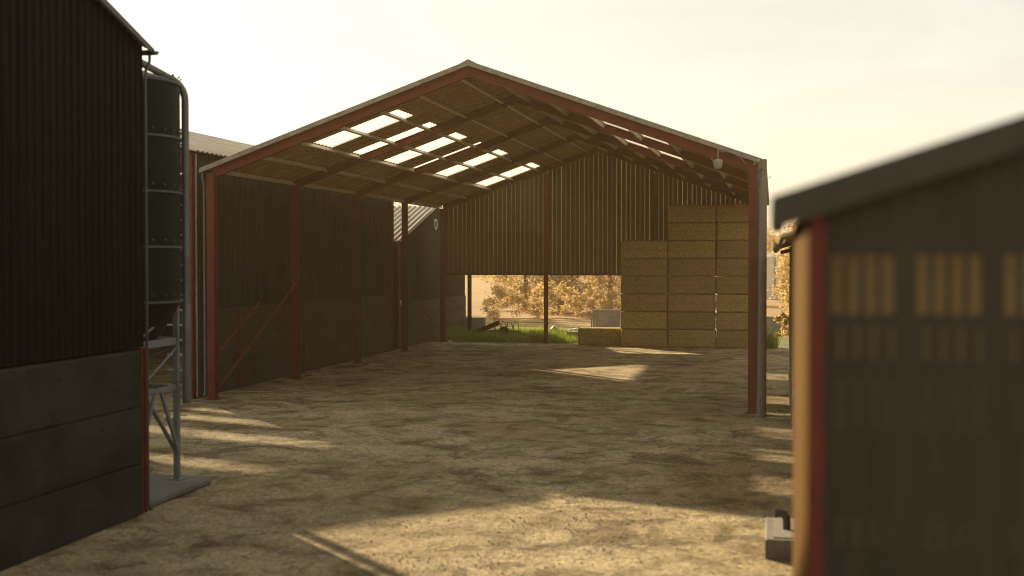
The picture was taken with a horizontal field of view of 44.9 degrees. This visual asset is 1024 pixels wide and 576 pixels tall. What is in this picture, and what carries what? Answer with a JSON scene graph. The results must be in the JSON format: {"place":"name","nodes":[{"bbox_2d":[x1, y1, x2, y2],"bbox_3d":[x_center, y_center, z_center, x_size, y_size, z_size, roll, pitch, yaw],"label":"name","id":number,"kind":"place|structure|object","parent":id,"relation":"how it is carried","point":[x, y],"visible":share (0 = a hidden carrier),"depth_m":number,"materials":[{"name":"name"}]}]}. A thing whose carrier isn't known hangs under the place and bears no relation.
{"place":"outdoors","nodes":[
{"label":"outdoors","id":0,"kind":"place"},
{"bbox_2d":[0,342,792,575],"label":"yard","id":1,"kind":"structure","parent":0,"point":[264,425],"depth_m":26.46,"materials":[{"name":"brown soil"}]},
{"bbox_2d":[0,0,158,571],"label":"black shed","id":2,"kind":"structure","parent":1,"relation":"on","point":[74,410],"depth_m":19.49,"materials":[{"name":"metal"}]},
{"bbox_2d":[149,474,210,506],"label":"concrete slab","id":3,"kind":"structure","parent":1,"relation":"on","point":[163,489],"depth_m":23.67,"materials":[{"name":"grey concrete"}]},
{"bbox_2d":[142,59,190,480],"bbox_3d":[-7.601,-0.375,23.578,2.650,8.254,2.763,0,1,12],"label":"feed silo","id":4,"kind":"object","parent":3,"relation":"on","point":[165,90],"visible":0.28,"depth_m":23.24,"materials":[{"name":"green metal"}]},
{"bbox_2d":[159,130,393,398],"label":"long shed","id":5,"kind":"structure","parent":1,"relation":"on","point":[254,238],"depth_m":46.74,"materials":[{"name":"brown metal"}]},
{"bbox_2d":[394,205,465,348],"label":"gabled shed","id":6,"kind":"structure","parent":1,"relation":"on","point":[424,252],"depth_m":65.87,"materials":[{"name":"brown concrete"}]},
{"bbox_2d":[199,59,769,413],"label":"open barn","id":7,"kind":"structure","parent":1,"relation":"on","point":[590,193],"depth_m":52.17,"materials":[{"name":"red paint"}]},
{"bbox_2d":[713,149,745,168],"bbox_3d":[6.256,-3.708,35.602,0.954,0.591,0.277,0,1,3],"label":"dome lamp","id":8,"kind":"object","parent":7,"relation":"attached to","point":[717,162],"visible":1,"depth_m":35.55,"materials":[{"name":"grey plastic"}]},
{"bbox_2d":[578,326,621,345],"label":"straw bale","id":9,"kind":"object","parent":1,"relation":"on","point":[591,335],"visible":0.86,"depth_m":64.00},
{"bbox_2d":[621,328,668,346],"bbox_3d":[6.806,2.492,63.504,2.498,0.962,1.318,0,1,12],"label":"straw bale","id":10,"kind":"object","parent":1,"relation":"on","point":[644,337],"visible":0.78,"depth_m":62.89},
{"bbox_2d":[620,311,667,328],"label":"straw bale","id":11,"kind":"object","parent":10,"relation":"on","point":[643,320],"visible":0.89,"depth_m":62.88},
{"bbox_2d":[620,293,668,311],"bbox_3d":[6.792,0.696,63.484,2.512,0.962,1.317,0,1,12],"label":"straw bale","id":12,"kind":"object","parent":11,"relation":"on","point":[646,302],"visible":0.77,"depth_m":62.85},
{"bbox_2d":[621,276,668,293],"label":"straw bale","id":13,"kind":"object","parent":12,"relation":"on","point":[644,285],"visible":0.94,"depth_m":62.83},
{"bbox_2d":[621,258,668,275],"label":"straw bale","id":14,"kind":"object","parent":13,"relation":"on","point":[645,267],"visible":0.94,"depth_m":62.83},
{"bbox_2d":[620,240,667,257],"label":"straw bale","id":15,"kind":"object","parent":14,"relation":"on","point":[645,249],"visible":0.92,"depth_m":62.79},
{"bbox_2d":[569,346,744,354],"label":"straw litter","id":16,"kind":"object","parent":1,"relation":"on","point":[659,348],"visible":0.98,"depth_m":61.55,"materials":[{"name":"beige plant"}]},
{"bbox_2d":[667,329,716,347],"bbox_3d":[9.155,2.502,63.024,2.516,0.965,1.312,0,1,12],"label":"straw bale","id":17,"kind":"object","parent":1,"relation":"on","point":[691,338],"visible":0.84,"depth_m":62.40},
{"bbox_2d":[667,311,715,329],"bbox_3d":[9.147,1.606,62.994,2.512,0.962,1.317,0,1,12],"label":"straw bale","id":18,"kind":"object","parent":17,"relation":"on","point":[693,320],"visible":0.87,"depth_m":62.40},
{"bbox_2d":[667,294,715,311],"bbox_3d":[9.146,0.716,62.967,2.508,0.975,1.307,0,1,12],"label":"straw bale","id":19,"kind":"object","parent":18,"relation":"on","point":[691,302],"visible":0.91,"depth_m":62.34},
{"bbox_2d":[668,276,715,293],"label":"straw bale","id":20,"kind":"object","parent":19,"relation":"on","point":[692,284],"visible":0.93,"depth_m":62.32},
{"bbox_2d":[668,258,715,275],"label":"straw bale","id":21,"kind":"object","parent":20,"relation":"on","point":[692,267],"visible":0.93,"depth_m":62.31},
{"bbox_2d":[667,240,716,257],"bbox_3d":[9.134,-1.986,62.870,2.516,0.965,1.312,0,1,12],"label":"straw bale","id":22,"kind":"object","parent":21,"relation":"on","point":[692,249],"visible":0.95,"depth_m":62.28},
{"bbox_2d":[668,222,716,240],"bbox_3d":[9.154,-2.883,62.897,2.512,0.962,1.317,0,1,12],"label":"straw bale","id":23,"kind":"object","parent":22,"relation":"on","point":[702,231],"visible":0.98,"depth_m":62.28},
{"bbox_2d":[668,204,716,222],"bbox_3d":[9.148,-3.772,62.847,2.508,0.975,1.307,0,1,12],"label":"straw bale","id":24,"kind":"object","parent":23,"relation":"on","point":[696,213],"visible":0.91,"depth_m":62.25},
{"bbox_2d":[716,330,747,347],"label":"straw bale","id":25,"kind":"object","parent":1,"relation":"on","point":[731,338],"visible":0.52,"depth_m":62.01},
{"bbox_2d":[716,312,747,329],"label":"straw bale","id":26,"kind":"object","parent":25,"relation":"on","point":[731,320],"visible":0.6,"depth_m":61.97},
{"bbox_2d":[716,294,747,311],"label":"straw bale","id":27,"kind":"object","parent":26,"relation":"on","point":[731,302],"visible":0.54,"depth_m":61.94},
{"bbox_2d":[716,276,747,293],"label":"straw bale","id":28,"kind":"object","parent":27,"relation":"on","point":[731,284],"visible":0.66,"depth_m":61.92},
{"bbox_2d":[715,258,747,275],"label":"straw bale","id":29,"kind":"object","parent":28,"relation":"on","point":[731,267],"visible":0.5,"depth_m":61.91},
{"bbox_2d":[715,240,747,257],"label":"straw bale","id":30,"kind":"object","parent":29,"relation":"on","point":[731,249],"visible":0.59,"depth_m":61.89},
{"bbox_2d":[716,222,748,240],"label":"straw bale","id":31,"kind":"object","parent":30,"relation":"on","point":[732,231],"visible":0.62,"depth_m":61.85},
{"bbox_2d":[716,204,748,222],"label":"straw bale","id":32,"kind":"object","parent":31,"relation":"on","point":[733,213],"visible":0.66,"depth_m":61.85},
{"bbox_2d":[766,328,783,348],"bbox_3d":[12.808,2.454,62.151,1.833,1.114,2.354,-1,2,-26],"label":"grass tussock","id":33,"kind":"object","parent":1,"relation":"on","point":[771,343],"depth_m":61.77,"materials":[{"name":"green plant"}]},
{"bbox_2d":[765,508,792,559],"bbox_3d":[4.213,3.710,19.210,0.560,0.633,1.650,0,1,12],"label":"drain box","id":34,"kind":"object","parent":1,"relation":"on","point":[778,538],"visible":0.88,"depth_m":18.58,"materials":[{"name":"concrete"}]},
{"bbox_2d":[773,230,793,428],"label":"shed","id":35,"kind":"structure","parent":1,"relation":"on","point":[786,239],"depth_m":34.45,"materials":[{"name":"concrete"}]},
{"bbox_2d":[770,115,1023,575],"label":"slatted shed","id":36,"kind":"structure","parent":1,"relation":"on","point":[908,412],"depth_m":5.41,"materials":[{"name":"beige wood"}]},
{"bbox_2d":[434,325,577,342],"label":"long grass","id":37,"kind":"structure","parent":0,"point":[460,334],"depth_m":67.31,"materials":[{"name":"green plant"}]},
{"bbox_2d":[108,0,1023,255],"label":"sky","id":38,"kind":"structure","parent":0,"point":[817,90],"materials":[{"name":"white"}]},
{"bbox_2d":[431,338,788,346],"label":"turf","id":39,"kind":"structure","parent":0,"point":[784,342],"depth_m":66.28,"materials":[{"name":"green plant"}]},
{"bbox_2d":[467,275,471,330],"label":"steel post","id":40,"kind":"object","parent":39,"relation":"on","point":[469,301],"visible":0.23,"depth_m":71.08,"materials":[{"name":"grey metal"}]},
{"bbox_2d":[472,320,500,332],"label":"rusty girder","id":41,"kind":"object","parent":39,"relation":"on","point":[489,326],"visible":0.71,"depth_m":69.75,"materials":[{"name":"metal"}]},
{"bbox_2d":[489,321,520,333],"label":"tined cultivator","id":42,"kind":"object","parent":39,"relation":"on","point":[506,328],"visible":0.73,"depth_m":69.62,"materials":[{"name":"metal"}]},
{"bbox_2d":[467,319,590,335],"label":"tall weeds","id":43,"kind":"object","parent":39,"relation":"on","point":[513,327],"visible":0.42,"depth_m":70.29,"materials":[{"name":"green plant"}]},
{"bbox_2d":[567,331,577,338],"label":"concrete block","id":44,"kind":"object","parent":39,"relation":"on","point":[574,333],"depth_m":67.46,"materials":[{"name":"grey concrete"}]},
{"bbox_2d":[773,310,788,336],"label":"sunlit shrub","id":45,"kind":"object","parent":39,"relation":"on","point":[782,318],"visible":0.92,"depth_m":65.01,"materials":[{"name":"yellow plant"}]},
{"bbox_2d":[465,266,788,337],"bbox_3d":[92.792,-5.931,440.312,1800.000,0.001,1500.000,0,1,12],"label":"ground","id":46,"kind":"structure","parent":0,"point":[480,287],"depth_m":103.31,"materials":[{"name":"beige soil"}]},
{"bbox_2d":[463,317,485,329],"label":"concrete wall","id":47,"kind":"structure","parent":46,"relation":"on","point":[481,321],"depth_m":73.80,"materials":[{"name":"grey concrete"}]},
{"bbox_2d":[480,284,531,319],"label":"hedge bush","id":48,"kind":"object","parent":46,"relation":"on","point":[499,293],"visible":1,"depth_m":91.78,"materials":[{"name":"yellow plant"}]},
{"bbox_2d":[472,275,565,307],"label":"broadleaf tree","id":49,"kind":"object","parent":46,"relation":"on","point":[524,289],"visible":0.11,"depth_m":105.57,"materials":[{"name":"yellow plant"}]},
{"bbox_2d":[494,317,596,328],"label":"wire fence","id":50,"kind":"object","parent":46,"relation":"on","point":[540,322],"visible":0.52,"depth_m":74.96,"materials":[{"name":"grey metal"}]},
{"bbox_2d":[520,280,581,318],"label":"hedge bush","id":51,"kind":"object","parent":46,"relation":"on","point":[538,291],"visible":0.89,"depth_m":92.81,"materials":[{"name":"yellow plant"}]},
{"bbox_2d":[516,275,606,312],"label":"broadleaf tree","id":52,"kind":"object","parent":46,"relation":"on","point":[564,279],"visible":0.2,"depth_m":101.36,"materials":[{"name":"yellow plant"}]},
{"bbox_2d":[568,283,618,317],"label":"hedge bush","id":53,"kind":"object","parent":46,"relation":"on","point":[591,303],"visible":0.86,"depth_m":93.18,"materials":[{"name":"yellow plant"}]},
{"bbox_2d":[577,275,621,308],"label":"broadleaf tree","id":54,"kind":"object","parent":46,"relation":"on","point":[611,281],"visible":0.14,"depth_m":109.03,"materials":[{"name":"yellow plant"}]},
{"bbox_2d":[609,289,620,309],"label":"hedge bush","id":55,"kind":"object","parent":46,"relation":"on","point":[618,305],"visible":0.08,"depth_m":99.38,"materials":[{"name":"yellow plant"}]},
{"bbox_2d":[477,236,787,275],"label":"distant wood","id":56,"kind":"object","parent":46,"relation":"on","point":[767,251],"depth_m":318.91,"materials":[{"name":"orange plant"}]},
{"bbox_2d":[767,223,787,288],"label":"broadleaf tree","id":57,"kind":"object","parent":46,"relation":"on","point":[769,241],"visible":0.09,"depth_m":169.07,"materials":[{"name":"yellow plant"}]},
{"bbox_2d":[767,223,796,314],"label":"broadleaf tree","id":58,"kind":"object","parent":46,"relation":"on","point":[783,278],"visible":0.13,"depth_m":89.58,"materials":[{"name":"yellow plant"}]},
{"bbox_2d":[593,309,669,329],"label":"concrete wall","id":59,"kind":"structure","parent":0,"point":[608,318],"depth_m":77.71,"materials":[{"name":"grey concrete"}]},
{"bbox_2d":[756,159,770,417],"bbox_3d":[7.043,0.019,34.938,0.404,7.270,0.266,-1,1,-21],"label":"downpipe","id":60,"kind":"object","parent":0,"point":[762,177],"visible":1,"depth_m":34.84,"materials":[{"name":"metal"}]},
{"bbox_2d":[767,254,778,299],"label":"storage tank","id":61,"kind":"object","parent":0,"point":[771,278],"visible":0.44,"depth_m":135.91,"materials":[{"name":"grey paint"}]},
{"bbox_2d":[766,316,788,333],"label":"concrete wall","id":62,"kind":"structure","parent":0,"point":[772,325],"depth_m":73.66,"materials":[{"name":"grey concrete"}]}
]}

